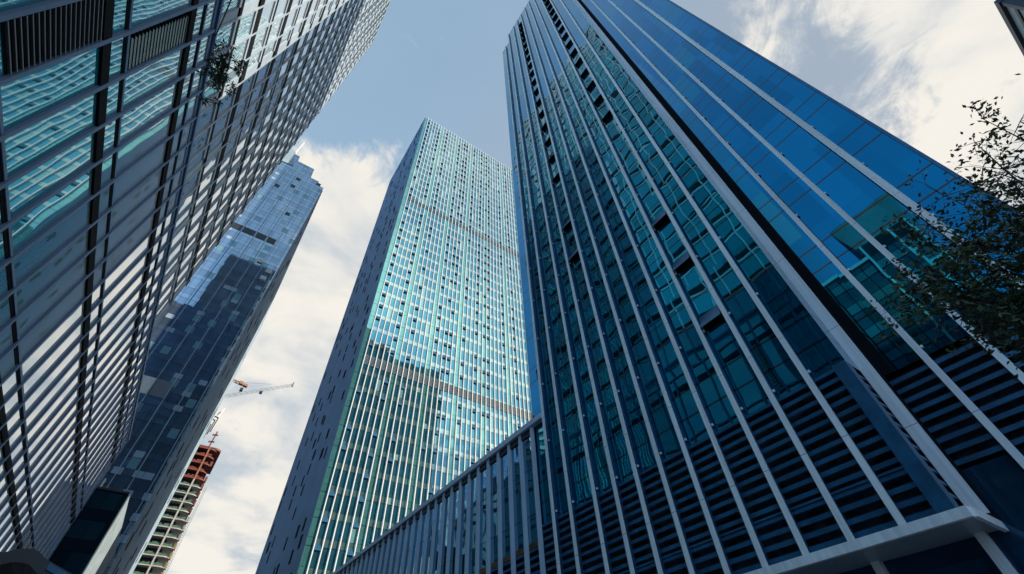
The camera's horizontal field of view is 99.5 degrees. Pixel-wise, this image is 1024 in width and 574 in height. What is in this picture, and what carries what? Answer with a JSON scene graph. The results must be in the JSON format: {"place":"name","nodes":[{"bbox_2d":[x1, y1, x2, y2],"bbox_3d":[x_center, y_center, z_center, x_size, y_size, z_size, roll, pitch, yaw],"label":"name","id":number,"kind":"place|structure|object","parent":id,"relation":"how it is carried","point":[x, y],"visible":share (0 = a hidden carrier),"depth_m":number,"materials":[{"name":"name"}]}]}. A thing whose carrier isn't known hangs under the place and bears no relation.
{"place":"outdoors","nodes":[
{"label":"outdoors","id":0,"kind":"place"},
{"bbox_2d":[0,0,390,559],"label":"grid front office block","id":1,"kind":"structure","parent":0,"point":[135,173],"depth_m":30.21,"materials":[{"name":"grey glass"}]},
{"bbox_2d":[98,142,322,573],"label":"stepped glass tower","id":2,"kind":"structure","parent":0,"point":[208,325],"depth_m":110.14,"materials":[{"name":"blue glass"}]},
{"bbox_2d":[164,0,1023,573],"label":"sky","id":3,"kind":"structure","parent":0,"point":[909,68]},
{"bbox_2d":[994,0,1023,55],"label":"grey corner building","id":4,"kind":"structure","parent":0,"point":[1011,12],"depth_m":67.11,"materials":[{"name":"grey metal"}]},
{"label":"plaza","id":5,"kind":"structure","parent":0,"visible":0},
{"bbox_2d":[503,0,1023,573],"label":"blue glass tower","id":6,"kind":"structure","parent":5,"relation":"on","point":[723,378],"depth_m":19.82,"materials":[{"name":"glass"}]},
{"bbox_2d":[547,154,554,163],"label":"awning window","id":7,"kind":"structure","parent":6,"relation":"in","point":[552,157],"depth_m":44.60,"materials":[{"name":"black glass"}]},
{"bbox_2d":[553,172,559,182],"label":"awning window","id":8,"kind":"structure","parent":6,"relation":"in","point":[557,176],"depth_m":41.53,"materials":[{"name":"black glass"}]},
{"bbox_2d":[562,219,571,231],"bbox_3d":[4.479,-5.181,35.603,0.347,0.880,1.080,26,-54,-24],"label":"awning window","id":9,"kind":"structure","parent":6,"relation":"in","point":[568,224],"depth_m":35.55,"materials":[{"name":"blue"}]},
{"bbox_2d":[568,249,578,263],"bbox_3d":[4.634,-2.459,32.622,0.347,0.880,1.080,26,-54,-24],"label":"awning window","id":10,"kind":"structure","parent":6,"relation":"in","point":[575,255],"depth_m":32.56,"materials":[{"name":"blue"}]},
{"bbox_2d":[574,57,581,67],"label":"awning window","id":11,"kind":"structure","parent":6,"relation":"in","point":[580,59],"depth_m":49.67,"materials":[{"name":"black glass"}]},
{"bbox_2d":[580,68,587,78],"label":"awning window","id":12,"kind":"structure","parent":6,"relation":"in","point":[585,71],"depth_m":46.73,"materials":[{"name":"black glass"}]},
{"bbox_2d":[585,80,594,90],"bbox_3d":[7.838,-20.424,43.758,0.347,0.880,1.080,26,-54,-24],"label":"awning window","id":13,"kind":"structure","parent":6,"relation":"in","point":[591,84],"depth_m":43.78,"materials":[{"name":"black glass"}]},
{"bbox_2d":[594,94,602,105],"bbox_3d":[7.993,-17.702,40.777,0.347,0.880,1.080,26,-54,-24],"label":"awning window","id":14,"kind":"structure","parent":6,"relation":"in","point":[600,96],"depth_m":40.73,"materials":[{"name":"black glass"}]},
{"bbox_2d":[602,110,611,122],"bbox_3d":[8.148,-14.979,37.796,0.347,0.880,1.080,26,-54,-24],"label":"awning window","id":15,"kind":"structure","parent":6,"relation":"in","point":[609,113],"depth_m":37.79,"materials":[{"name":"black glass"}]},
{"bbox_2d":[652,210,668,229],"bbox_3d":[8.769,-4.091,25.872,0.347,0.880,1.080,26,-54,-24],"label":"awning window","id":16,"kind":"structure","parent":6,"relation":"in","point":[663,217],"depth_m":25.80,"materials":[{"name":"blue"}]},
{"bbox_2d":[673,251,692,273],"bbox_3d":[8.924,-1.368,22.890,0.347,0.880,1.080,26,-54,-24],"label":"awning window","id":17,"kind":"structure","parent":6,"relation":"in","point":[685,260],"depth_m":22.81,"materials":[{"name":"blue"}]},
{"bbox_2d":[699,305,724,330],"bbox_3d":[9.079,1.354,19.909,0.347,0.880,1.080,26,-54,-24],"label":"awning window","id":18,"kind":"structure","parent":6,"relation":"in","point":[713,316],"depth_m":19.84,"materials":[{"name":"blue"}]},
{"bbox_2d":[867,73,1023,379],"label":"street tree","id":19,"kind":"object","parent":5,"relation":"on","point":[1010,314],"visible":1,"depth_m":7.03,"materials":[{"name":"green plant"}]},
{"label":"ground","id":20,"kind":"structure","parent":0,"visible":0},
{"bbox_2d":[0,548,71,573],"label":"dark canopy","id":21,"kind":"object","parent":20,"relation":"on","point":[24,561],"visible":1,"depth_m":17.97,"materials":[{"name":"grey metal"}]},
{"bbox_2d":[49,479,130,573],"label":"glass annex","id":22,"kind":"object","parent":20,"relation":"on","point":[88,543],"visible":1,"depth_m":56.59,"materials":[{"name":"glass"}]},
{"bbox_2d":[132,431,220,573],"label":"unfinished concrete tower","id":23,"kind":"structure","parent":20,"relation":"on","point":[158,553],"depth_m":166.20,"materials":[{"name":"brown"}]},
{"bbox_2d":[204,408,224,436],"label":"tower crane","id":24,"kind":"object","parent":20,"relation":"on","point":[220,412],"visible":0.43,"depth_m":205.10,"materials":[{"name":"white metal"}]},
{"bbox_2d":[195,0,246,108],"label":"broadleaf tree","id":25,"kind":"object","parent":20,"relation":"on","point":[217,76],"visible":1,"depth_m":10.07,"materials":[{"name":"green plant"}]},
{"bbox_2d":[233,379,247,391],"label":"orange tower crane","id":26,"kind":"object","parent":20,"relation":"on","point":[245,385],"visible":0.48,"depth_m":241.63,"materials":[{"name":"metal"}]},
{"bbox_2d":[224,382,294,397],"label":"white tower crane","id":27,"kind":"object","parent":20,"relation":"on","point":[260,392],"visible":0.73,"depth_m":225.34,"materials":[{"name":"silver metal"}]},
{"bbox_2d":[255,117,532,573],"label":"teal ribbed tower","id":28,"kind":"structure","parent":20,"relation":"on","point":[423,395],"depth_m":100.63,"materials":[{"name":"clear glass"}]},
{"bbox_2d":[332,413,545,573],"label":"glass wing","id":29,"kind":"structure","parent":20,"relation":"on","point":[482,515],"depth_m":29.51,"materials":[{"name":"blue glass"}]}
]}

